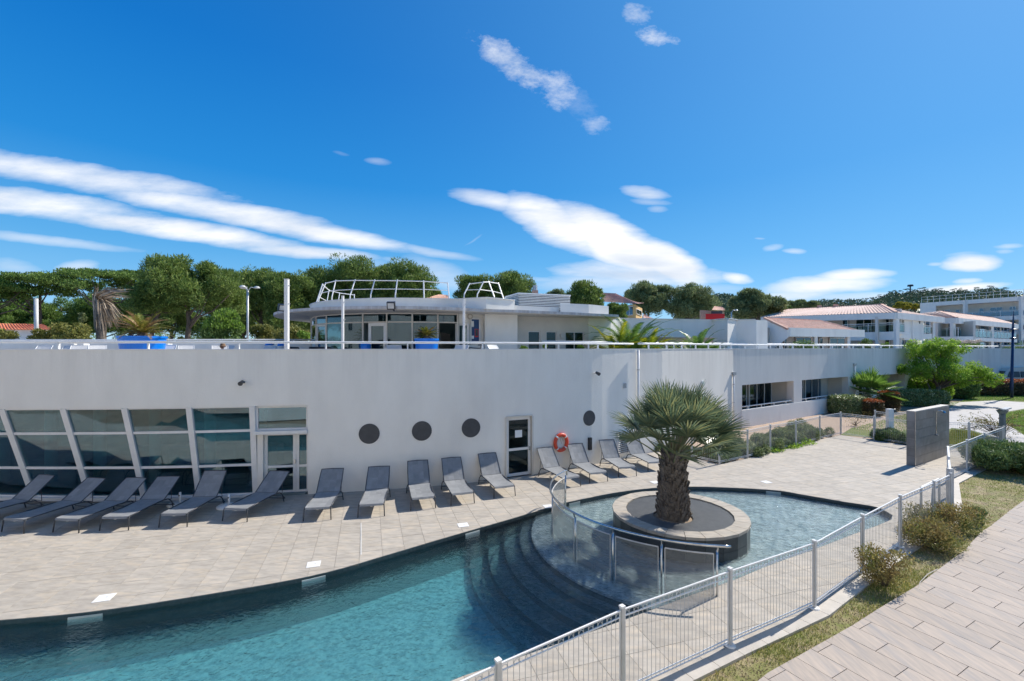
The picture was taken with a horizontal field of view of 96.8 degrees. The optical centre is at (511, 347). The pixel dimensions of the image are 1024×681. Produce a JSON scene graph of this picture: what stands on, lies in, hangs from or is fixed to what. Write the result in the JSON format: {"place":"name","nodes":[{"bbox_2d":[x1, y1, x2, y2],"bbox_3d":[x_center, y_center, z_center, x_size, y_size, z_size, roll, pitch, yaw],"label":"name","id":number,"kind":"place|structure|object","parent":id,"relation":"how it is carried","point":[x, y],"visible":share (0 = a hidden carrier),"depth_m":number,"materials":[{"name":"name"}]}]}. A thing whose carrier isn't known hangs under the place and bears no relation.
{"place":"outdoors","nodes":[
{"label":"outdoors","id":0,"kind":"place"},
{"bbox_2d":[0,323,48,338],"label":"house","id":1,"kind":"structure","parent":0,"point":[23,330],"depth_m":46.84,"materials":[{"name":"orange tile"}]},
{"bbox_2d":[0,489,889,680],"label":"pool water","id":2,"kind":"structure","parent":0,"point":[452,609],"depth_m":7.93,"materials":[{"name":"blue liquid"}]},
{"bbox_2d":[0,435,976,680],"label":"pool deck","id":3,"kind":"structure","parent":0,"point":[64,567],"depth_m":10.75,"materials":[{"name":"stone"}]},
{"bbox_2d":[0,474,54,508],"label":"sun lounger","id":4,"kind":"object","parent":3,"relation":"on","point":[29,491],"visible":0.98,"depth_m":12.91,"materials":[{"name":"grey fabric"}]},
{"bbox_2d":[1,477,105,533],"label":"sun lounger","id":5,"kind":"object","parent":3,"relation":"on","point":[83,490],"visible":0.97,"depth_m":12.52,"materials":[{"name":"grey fabric"}]},
{"bbox_2d":[52,477,146,532],"bbox_3d":[-11.025,4.185,12.295,0.750,0.836,1.984,0,0,5],"label":"sun lounger","id":6,"kind":"object","parent":3,"relation":"on","point":[124,490],"visible":0.94,"depth_m":12.57,"materials":[{"name":"grey fabric"}]},
{"bbox_2d":[99,476,179,530],"bbox_3d":[-10.064,4.185,12.427,0.750,0.836,1.984,0,0,-3],"label":"sun lounger","id":7,"kind":"object","parent":3,"relation":"on","point":[159,489],"visible":0.99,"depth_m":12.77,"materials":[{"name":"grey fabric"}]},
{"bbox_2d":[158,470,226,527],"bbox_3d":[-8.742,4.109,12.578,0.750,0.987,1.845,0,0,-3],"label":"sun lounger","id":8,"kind":"object","parent":3,"relation":"on","point":[208,487],"visible":0.99,"depth_m":13.02,"materials":[{"name":"grey fabric"}]},
{"bbox_2d":[222,470,289,521],"bbox_3d":[-7.246,4.185,13.023,0.750,0.836,1.984,0,0,6],"label":"sun lounger","id":9,"kind":"object","parent":3,"relation":"on","point":[271,484],"visible":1,"depth_m":13.35,"materials":[{"name":"grey fabric"}]},
{"bbox_2d":[303,468,343,520],"bbox_3d":[-5.352,4.147,13.055,0.750,0.911,1.924,0,0,-10],"label":"sun lounger","id":10,"kind":"object","parent":3,"relation":"on","point":[328,490],"visible":1,"depth_m":13.46,"materials":[{"name":"grey fabric"}]},
{"bbox_2d":[357,466,390,517],"bbox_3d":[-3.996,4.147,13.315,0.750,0.911,1.924,0,0,-10],"label":"sun lounger","id":11,"kind":"object","parent":3,"relation":"on","point":[377,488],"visible":1,"depth_m":13.71,"materials":[{"name":"grey fabric"}]},
{"bbox_2d":[406,460,435,510],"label":"sun lounger","id":12,"kind":"object","parent":3,"relation":"on","point":[419,486],"visible":1,"depth_m":14.26,"materials":[{"name":"grey fabric"}]},
{"bbox_2d":[0,487,892,680],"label":"pool basin","id":13,"kind":"object","parent":3,"relation":"in","point":[129,608],"visible":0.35,"depth_m":9.29,"materials":[{"name":"grey stone"}]},
{"bbox_2d":[549,470,730,596],"bbox_3d":[2.048,4.213,10.620,1.755,1.175,5.796,0,0,-24],"label":"curved barrier","id":14,"kind":"object","parent":13,"relation":"on","point":[693,570],"visible":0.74,"depth_m":9.02,"materials":[{"name":"glass"}]},
{"bbox_2d":[612,491,750,560],"bbox_3d":[4.250,4.535,11.620,3.300,0.730,3.300,0,0,0],"label":"pool planter","id":15,"kind":"object","parent":13,"relation":"on","point":[713,521],"visible":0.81,"depth_m":10.80,"materials":[{"name":"stone"}]},
{"bbox_2d":[609,379,751,521],"bbox_3d":[4.124,2.479,11.330,3.562,3.561,3.614,0,0,0],"label":"fan palm","id":16,"kind":"object","parent":15,"relation":"on","point":[699,417],"visible":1,"depth_m":11.01,"materials":[{"name":"green plant"}]},
{"bbox_2d":[441,457,474,505],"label":"sun lounger","id":17,"kind":"object","parent":3,"relation":"on","point":[455,481],"visible":1,"depth_m":14.65,"materials":[{"name":"grey fabric"}]},
{"bbox_2d":[478,452,515,495],"bbox_3d":[-0.544,4.109,14.853,0.750,0.987,1.845,0,0,-21],"label":"sun lounger","id":18,"kind":"object","parent":3,"relation":"on","point":[491,474],"visible":1,"depth_m":15.28,"materials":[{"name":"grey fabric"}]},
{"bbox_2d":[537,446,580,485],"bbox_3d":[1.581,4.109,15.805,0.750,0.987,1.845,0,0,-25],"label":"sun lounger","id":19,"kind":"object","parent":3,"relation":"on","point":[549,460],"visible":0.91,"depth_m":16.25,"materials":[{"name":"grey fabric"}]},
{"bbox_2d":[568,443,607,482],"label":"sun lounger","id":20,"kind":"object","parent":3,"relation":"on","point":[578,455],"visible":1,"depth_m":16.85,"materials":[{"name":"grey fabric"}]},
{"bbox_2d":[599,439,636,476],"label":"sun lounger","id":21,"kind":"object","parent":3,"relation":"on","point":[610,452],"visible":1,"depth_m":17.61,"materials":[{"name":"grey fabric"}]},
{"bbox_2d":[625,439,658,463],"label":"sun lounger","id":22,"kind":"object","parent":3,"relation":"on","point":[635,448],"visible":0.74,"depth_m":18.28,"materials":[{"name":"grey fabric"}]},
{"bbox_2d":[691,412,840,463],"bbox_3d":[12.553,3.986,21.407,11.122,1.203,1.341,0,0,-32],"label":"garden fence","id":23,"kind":"object","parent":3,"relation":"on","point":[794,433],"visible":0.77,"depth_m":21.19,"materials":[{"name":"grey metal"}]},
{"bbox_2d":[841,413,1002,444],"bbox_3d":[19.196,3.986,21.715,5.764,1.203,1.121,0,0,42],"label":"garden fence","id":24,"kind":"object","parent":3,"relation":"on","point":[961,424],"visible":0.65,"depth_m":22.25,"materials":[{"name":"grey metal"}]},
{"bbox_2d":[906,404,948,465],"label":"shower wall","id":25,"kind":"structure","parent":3,"relation":"on","point":[924,444],"depth_m":18.25,"materials":[{"name":"concrete"}]},
{"bbox_2d":[22,398,963,503],"bbox_3d":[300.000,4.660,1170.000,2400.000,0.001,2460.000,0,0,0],"label":"ground","id":26,"kind":"structure","parent":0,"point":[49,502],"depth_m":13.80,"materials":[{"name":"soil"}]},
{"bbox_2d":[0,349,636,501],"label":"pool building","id":27,"kind":"structure","parent":26,"relation":"on","point":[71,419],"depth_m":14.98,"materials":[{"name":"white paint"}]},
{"bbox_2d":[265,434,295,492],"bbox_3d":[-7.303,3.625,14.341,0.920,1.910,0.132,0,0,-10],"label":"door","id":28,"kind":"structure","parent":27,"relation":"in","point":[293,465],"depth_m":14.37,"materials":[{"name":"white metal"}]},
{"bbox_2d":[256,405,307,430],"bbox_3d":[-7.201,2.190,14.289,1.543,0.780,0.070,0,0,-10],"label":"transom window","id":29,"kind":"structure","parent":27,"relation":"in","point":[288,428],"depth_m":14.26,"materials":[{"name":"white metal"}]},
{"bbox_2d":[0,341,633,348],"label":"parapet rail","id":30,"kind":"object","parent":27,"relation":"on","point":[323,342],"visible":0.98,"depth_m":14.50,"materials":[{"name":"white metal"}]},
{"bbox_2d":[507,416,530,476],"bbox_3d":[0.235,3.530,16.326,0.980,2.100,0.135,0,0,-26],"label":"door","id":31,"kind":"structure","parent":27,"relation":"in","point":[518,428],"depth_m":16.35,"materials":[{"name":"glass"}]},
{"bbox_2d":[660,466,987,680],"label":"fence kerb","id":32,"kind":"structure","parent":26,"relation":"on","point":[718,661],"depth_m":7.41,"materials":[{"name":"grey concrete"}]},
{"bbox_2d":[460,472,951,680],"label":"pool fence","id":33,"kind":"object","parent":32,"relation":"on","point":[498,670],"visible":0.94,"depth_m":6.98,"materials":[{"name":"grey metal"}]},
{"bbox_2d":[946,426,1004,476],"bbox_3d":[18.140,3.986,17.690,7.658,1.203,0.205,0,0,-33],"label":"pool fence","id":34,"kind":"object","parent":32,"relation":"on","point":[1000,433],"visible":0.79,"depth_m":16.95,"materials":[{"name":"grey metal"}]},
{"bbox_2d":[632,348,1023,452],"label":"building wing","id":35,"kind":"structure","parent":26,"relation":"on","point":[769,375],"depth_m":29.38,"materials":[{"name":"white paint"}]},
{"bbox_2d":[748,383,771,407],"bbox_3d":[16.389,3.340,30.013,2.795,2.080,0.070,0,0,-34],"label":"patio door","id":36,"kind":"structure","parent":35,"relation":"in","point":[761,393],"depth_m":29.94,"materials":[{"name":"clear glass"}]},
{"bbox_2d":[804,378,822,400],"bbox_3d":[22.828,3.340,34.338,3.093,2.080,0.125,0,0,-34],"label":"patio door","id":37,"kind":"structure","parent":35,"relation":"in","point":[812,387],"depth_m":34.10,"materials":[{"name":"clear glass"}]},
{"bbox_2d":[638,343,994,348],"bbox_3d":[28.461,-0.095,35.278,55.337,0.270,2.037,0,0,-32],"label":"parapet rail","id":38,"kind":"object","parent":35,"relation":"on","point":[695,344],"visible":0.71,"depth_m":27.80,"materials":[{"name":"white metal"}]},
{"bbox_2d":[920,296,1023,348],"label":"apartment block","id":39,"kind":"structure","parent":26,"relation":"on","point":[1003,308],"depth_m":101.82,"materials":[{"name":"white paint"}]},
{"bbox_2d":[0,0,1023,338],"label":"sky","id":40,"kind":"structure","parent":0,"point":[808,150],"materials":[{"name":"blue"}]},
{"bbox_2d":[686,412,904,463],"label":"garden gravel","id":41,"kind":"structure","parent":0,"point":[863,422],"depth_m":27.58,"materials":[{"name":"beige gravel"}]},
{"bbox_2d":[732,432,793,456],"bbox_3d":[11.341,4.325,20.849,4.314,0.652,2.055,0,0,-36],"label":"juniper","id":42,"kind":"object","parent":41,"relation":"on","point":[762,448],"visible":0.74,"depth_m":20.42,"materials":[{"name":"green plant"}]},
{"bbox_2d":[767,418,834,443],"bbox_3d":[14.631,4.243,23.295,5.167,0.814,2.122,0,0,-39],"label":"juniper","id":43,"kind":"object","parent":41,"relation":"on","point":[786,431],"visible":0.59,"depth_m":22.69,"materials":[{"name":"green plant"}]},
{"bbox_2d":[826,394,868,414],"bbox_3d":[23.552,3.996,32.026,2.486,1.576,2.229,0,0,0],"label":"clipped bush","id":44,"kind":"object","parent":41,"relation":"on","point":[844,403],"visible":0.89,"depth_m":31.37,"materials":[{"name":"green plant"}]},
{"bbox_2d":[861,398,885,416],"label":"red tip bush","id":45,"kind":"object","parent":41,"relation":"on","point":[870,405],"visible":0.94,"depth_m":30.60,"materials":[{"name":"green plant"}]},
{"bbox_2d":[870,426,905,444],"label":"juniper","id":46,"kind":"object","parent":41,"relation":"on","point":[891,434],"visible":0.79,"depth_m":22.37,"materials":[{"name":"green plant"}]},
{"bbox_2d":[673,287,1022,344],"bbox_3d":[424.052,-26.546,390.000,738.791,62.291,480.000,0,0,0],"label":"hill","id":47,"kind":"structure","parent":0,"point":[891,299],"depth_m":380.73,"materials":[{"name":"green plant"}]},
{"bbox_2d":[700,467,1023,680],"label":"grass strip","id":48,"kind":"object","parent":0,"point":[859,597],"depth_m":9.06,"materials":[{"name":"green plant"}]},
{"bbox_2d":[851,542,915,590],"bbox_3d":[7.218,4.258,8.855,0.918,0.828,0.832,0,0,0],"label":"bronze shrub","id":49,"kind":"object","parent":48,"relation":"on","point":[877,562],"visible":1,"depth_m":8.76,"materials":[{"name":"green plant"}]},
{"bbox_2d":[896,514,972,555],"bbox_3d":[9.656,4.270,10.455,1.368,0.812,1.196,0,0,-28],"label":"bronze shrub","id":50,"kind":"object","parent":48,"relation":"on","point":[930,532],"visible":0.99,"depth_m":10.34,"materials":[{"name":"green plant"}]},
{"bbox_2d":[896,500,993,534],"bbox_3d":[11.007,4.267,11.603,2.311,0.820,1.106,0,0,0],"label":"bronze shrub","id":51,"kind":"object","parent":48,"relation":"on","point":[951,513],"visible":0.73,"depth_m":11.44,"materials":[{"name":"green plant"}]},
{"bbox_2d":[956,438,1023,474],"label":"juniper","id":52,"kind":"object","parent":48,"relation":"on","point":[999,455],"visible":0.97,"depth_m":16.79,"materials":[{"name":"green plant"}]},
{"bbox_2d":[758,501,1023,680],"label":"walkway","id":53,"kind":"structure","parent":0,"point":[959,617],"depth_m":7.38,"materials":[{"name":"tile"}]},
{"bbox_2d":[880,406,928,420],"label":"garden soil","id":54,"kind":"structure","parent":0,"point":[904,408],"depth_m":33.71,"materials":[{"name":"brown soil"}]},
{"bbox_2d":[850,366,906,405],"bbox_3d":[26.819,2.941,33.999,4.254,3.418,4.650,0,0,27],"label":"fan palm","id":55,"kind":"object","parent":54,"relation":"on","point":[869,379],"visible":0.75,"depth_m":33.47,"materials":[{"name":"green plant"}]},
{"bbox_2d":[893,388,951,406],"bbox_3d":[32.554,3.982,36.506,4.801,1.566,1.881,0,0,0],"label":"garden hedge","id":56,"kind":"object","parent":54,"relation":"on","point":[916,397],"visible":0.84,"depth_m":35.82,"materials":[{"name":"green plant"}]},
{"bbox_2d":[906,376,954,398],"bbox_3d":[35.342,3.537,38.995,4.324,2.514,2.678,0,0,0],"label":"bright hedge","id":57,"kind":"object","parent":54,"relation":"on","point":[917,383],"visible":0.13,"depth_m":38.09,"materials":[{"name":"green plant"}]},
{"bbox_2d":[896,337,1006,389],"bbox_3d":[35.624,1.855,37.370,7.639,5.718,4.518,0,0,-16],"label":"leafy tree","id":58,"kind":"object","parent":54,"relation":"on","point":[966,374],"visible":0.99,"depth_m":36.58,"materials":[{"name":"green plant"}]},
{"bbox_2d":[841,395,1023,442],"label":"lawn","id":59,"kind":"structure","parent":0,"point":[855,431],"depth_m":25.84,"materials":[{"name":"green plant"}]},
{"bbox_2d":[951,373,982,398],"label":"leafy hedge","id":60,"kind":"object","parent":59,"relation":"on","point":[970,391],"visible":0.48,"depth_m":41.17,"materials":[{"name":"green plant"}]},
{"bbox_2d":[976,378,1023,395],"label":"red top hedge","id":61,"kind":"object","parent":59,"relation":"on","point":[1001,389],"visible":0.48,"depth_m":43.83,"materials":[{"name":"green plant"}]},
{"bbox_2d":[896,400,1023,444],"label":"garden path","id":62,"kind":"structure","parent":0,"point":[958,409],"depth_m":32.57,"materials":[{"name":"white concrete"}]},
{"bbox_2d":[951,411,1023,438],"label":"bare shrub","id":63,"kind":"object","parent":62,"relation":"on","point":[992,424],"visible":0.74,"depth_m":23.59,"materials":[{"name":"brown plant"}]},
{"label":"terrace floor","id":64,"kind":"structure","parent":0,"visible":0},
{"bbox_2d":[0,282,44,314],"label":"stone pine","id":65,"kind":"object","parent":64,"relation":"on","point":[19,287],"visible":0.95,"depth_m":56.54,"materials":[{"name":"green plant"}]},
{"bbox_2d":[0,302,63,325],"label":"pine tree","id":66,"kind":"object","parent":64,"relation":"on","point":[50,312],"visible":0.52,"depth_m":65.28,"materials":[{"name":"green plant"}]},
{"bbox_2d":[0,271,96,323],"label":"stone pine","id":67,"kind":"object","parent":64,"relation":"on","point":[6,277],"visible":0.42,"depth_m":58.52,"materials":[{"name":"green plant"}]},
{"bbox_2d":[48,321,91,338],"bbox_3d":[-32.985,-0.504,34.082,3.293,3.080,2.508,0,0,0],"label":"leafy bush","id":68,"kind":"object","parent":64,"relation":"on","point":[75,331],"visible":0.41,"depth_m":33.79,"materials":[{"name":"green plant"}]},
{"bbox_2d":[45,306,116,333],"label":"pine tree","id":69,"kind":"object","parent":64,"relation":"on","point":[70,318],"visible":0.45,"depth_m":64.20,"materials":[{"name":"green plant"}]},
{"bbox_2d":[18,267,148,338],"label":"stone pine","id":70,"kind":"object","parent":64,"relation":"on","point":[86,274],"visible":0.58,"depth_m":59.24,"materials":[{"name":"green plant"}]},
{"bbox_2d":[92,284,131,338],"bbox_3d":[-32.269,-2.102,36.990,2.766,6.308,2.593,0,0,-42],"label":"dead palm","id":71,"kind":"object","parent":64,"relation":"on","point":[103,308],"visible":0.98,"depth_m":36.78,"materials":[{"name":"brown plant"}]},
{"bbox_2d":[115,336,167,348],"bbox_3d":[-14.622,0.195,18.000,1.620,1.310,1.620,0,0,0],"label":"blue planter","id":72,"kind":"object","parent":64,"relation":"on","point":[141,345],"visible":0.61,"depth_m":17.41,"materials":[{"name":"plastic"}]},
{"bbox_2d":[105,311,175,338],"bbox_3d":[-14.601,-0.872,18.016,2.312,1.116,2.253,0,0,0],"label":"cycad","id":73,"kind":"object","parent":72,"relation":"in","point":[143,327],"visible":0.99,"depth_m":17.80,"materials":[{"name":"green plant"}]},
{"bbox_2d":[118,281,191,335],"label":"pine tree","id":74,"kind":"object","parent":64,"relation":"on","point":[158,305],"visible":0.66,"depth_m":42.67,"materials":[{"name":"green plant"}]},
{"bbox_2d":[0,343,309,348],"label":"parapet","id":75,"kind":"structure","parent":64,"relation":"on","point":[115,346],"depth_m":29.53,"materials":[{"name":"white paint"}]},
{"bbox_2d":[0,339,309,340],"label":"terrace rail","id":76,"kind":"object","parent":75,"relation":"on","point":[167,339],"visible":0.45,"depth_m":29.64,"materials":[{"name":"white metal"}]},
{"bbox_2d":[131,308,208,338],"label":"pine tree","id":77,"kind":"object","parent":64,"relation":"on","point":[179,322],"visible":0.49,"depth_m":61.84,"materials":[{"name":"green plant"}]},
{"bbox_2d":[133,253,244,338],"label":"pine tree","id":78,"kind":"object","parent":64,"relation":"on","point":[177,277],"visible":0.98,"depth_m":43.58,"materials":[{"name":"green plant"}]},
{"bbox_2d":[196,307,245,338],"bbox_3d":[-22.149,-1.068,34.924,4.212,4.222,2.902,0,0,0],"label":"bush","id":79,"kind":"object","parent":64,"relation":"on","point":[223,323],"visible":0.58,"depth_m":34.40,"materials":[{"name":"green plant"}]},
{"bbox_2d":[199,267,250,314],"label":"pine tree","id":80,"kind":"object","parent":64,"relation":"on","point":[234,303],"visible":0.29,"depth_m":47.65,"materials":[{"name":"green plant"}]},
{"bbox_2d":[249,323,277,338],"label":"leafy bush","id":81,"kind":"object","parent":64,"relation":"on","point":[264,331],"visible":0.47,"depth_m":36.63,"materials":[{"name":"green plant"}]},
{"bbox_2d":[238,264,294,324],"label":"pine tree","id":82,"kind":"object","parent":64,"relation":"on","point":[253,278],"visible":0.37,"depth_m":56.27,"materials":[{"name":"green plant"}]},
{"bbox_2d":[284,279,289,348],"bbox_3d":[-8.401,-0.863,17.000,0.190,3.427,0.155,0,0,0],"label":"terrace pole","id":83,"kind":"object","parent":64,"relation":"on","point":[286,310],"visible":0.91,"depth_m":16.93,"materials":[{"name":"white metal"}]},
{"bbox_2d":[260,269,321,329],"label":"pine tree","id":84,"kind":"object","parent":64,"relation":"on","point":[273,284],"visible":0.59,"depth_m":54.83,"materials":[{"name":"green plant"}]},
{"bbox_2d":[295,265,348,305],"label":"pine tree","id":85,"kind":"object","parent":64,"relation":"on","point":[318,275],"visible":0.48,"depth_m":58.54,"materials":[{"name":"green plant"}]},
{"bbox_2d":[324,251,396,298],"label":"pine tree","id":86,"kind":"object","parent":64,"relation":"on","point":[350,269],"visible":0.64,"depth_m":59.98,"materials":[{"name":"green plant"}]},
{"bbox_2d":[364,257,438,297],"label":"pine tree","id":87,"kind":"object","parent":64,"relation":"on","point":[413,272],"visible":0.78,"depth_m":62.00,"materials":[{"name":"green plant"}]},
{"bbox_2d":[273,297,623,348],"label":"roof pavilion","id":88,"kind":"structure","parent":64,"relation":"on","point":[375,319],"depth_m":23.31,"materials":[{"name":"white paint"}]},
{"bbox_2d":[344,323,361,348],"bbox_3d":[-7.955,-0.195,22.773,1.137,2.090,0.012,0,0,21],"label":"window pane","id":89,"kind":"structure","parent":88,"relation":"in","point":[352,331],"depth_m":22.78,"materials":[{"name":"clear glass"}]},
{"bbox_2d":[368,323,385,348],"bbox_3d":[-6.624,-0.190,22.381,0.955,2.080,0.131,0,0,10],"label":"door","id":90,"kind":"structure","parent":88,"relation":"in","point":[376,331],"depth_m":22.41,"materials":[{"name":"white metal"}]},
{"bbox_2d":[318,279,449,301],"bbox_3d":[-6.906,-3.023,23.341,7.589,1.192,1.732,0,0,14],"label":"roof railing","id":91,"kind":"object","parent":88,"relation":"on","point":[397,280],"visible":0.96,"depth_m":22.93,"materials":[{"name":"white metal"}]},
{"bbox_2d":[388,323,410,348],"bbox_3d":[-5.520,-0.195,22.350,1.162,2.090,0.012,0,0,-2],"label":"window pane","id":92,"kind":"structure","parent":88,"relation":"in","point":[396,331],"depth_m":22.35,"materials":[{"name":"grey glass"}]},
{"bbox_2d":[504,293,570,307],"bbox_3d":[1.852,-2.715,28.569,4.195,1.130,2.257,0,0,-17],"label":"louvred plant box","id":93,"kind":"object","parent":88,"relation":"on","point":[539,299],"visible":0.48,"depth_m":27.53,"materials":[{"name":"grey metal"}]},
{"bbox_2d":[452,272,495,297],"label":"pine tree","id":94,"kind":"object","parent":64,"relation":"on","point":[466,280],"visible":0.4,"depth_m":64.21,"materials":[{"name":"green plant"}]},
{"bbox_2d":[481,268,536,297],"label":"pine tree","id":95,"kind":"object","parent":64,"relation":"on","point":[511,282],"visible":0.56,"depth_m":64.39,"materials":[{"name":"green plant"}]},
{"bbox_2d":[564,279,605,305],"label":"pine tree","id":96,"kind":"object","parent":64,"relation":"on","point":[583,292],"visible":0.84,"depth_m":58.57,"materials":[{"name":"green plant"}]},
{"bbox_2d":[583,321,648,349],"bbox_3d":[5.726,-0.055,24.784,4.809,2.625,4.465,0,0,0],"label":"feather palm","id":97,"kind":"object","parent":64,"relation":"on","point":[610,337],"visible":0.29,"depth_m":24.12,"materials":[{"name":"green plant"}]},
{"bbox_2d":[601,293,650,317],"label":"ochre house","id":98,"kind":"structure","parent":64,"relation":"on","point":[634,311],"depth_m":79.70,"materials":[{"name":"ceramic"}]},
{"bbox_2d":[578,314,687,349],"bbox_3d":[6.529,-0.232,25.463,6.686,3.538,6.518,0,0,0],"label":"feather palm","id":99,"kind":"object","parent":64,"relation":"on","point":[633,333],"visible":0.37,"depth_m":24.68,"materials":[{"name":"green plant"}]},
{"bbox_2d":[623,279,674,317],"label":"pine tree","id":100,"kind":"object","parent":64,"relation":"on","point":[649,297],"visible":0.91,"depth_m":115.60,"materials":[{"name":"green plant"}]},
{"bbox_2d":[652,282,722,318],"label":"pine tree","id":101,"kind":"object","parent":64,"relation":"on","point":[690,300],"visible":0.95,"depth_m":112.77,"materials":[{"name":"green plant"}]},
{"bbox_2d":[614,318,766,348],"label":"terrace block","id":102,"kind":"structure","parent":64,"relation":"on","point":[751,331],"depth_m":32.56,"materials":[{"name":"white paint"}]},
{"bbox_2d":[664,324,723,348],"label":"feather palm","id":103,"kind":"object","parent":64,"relation":"on","point":[699,339],"visible":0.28,"depth_m":28.88,"materials":[{"name":"green plant"}]},
{"bbox_2d":[723,287,789,319],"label":"pine tree","id":104,"kind":"object","parent":64,"relation":"on","point":[750,303],"visible":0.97,"depth_m":76.45,"materials":[{"name":"green plant"}]},
{"bbox_2d":[763,317,864,347],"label":"garden house","id":105,"kind":"structure","parent":64,"relation":"on","point":[791,330],"depth_m":42.24,"materials":[{"name":"paint"}]},
{"bbox_2d":[761,304,944,347],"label":"apartment house","id":106,"kind":"structure","parent":64,"relation":"on","point":[892,326],"depth_m":61.04,"materials":[{"name":"paint"}]},
{"bbox_2d":[921,311,1018,348],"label":"apartment house","id":107,"kind":"structure","parent":64,"relation":"on","point":[986,329],"depth_m":75.65,"materials":[{"name":"paint"}]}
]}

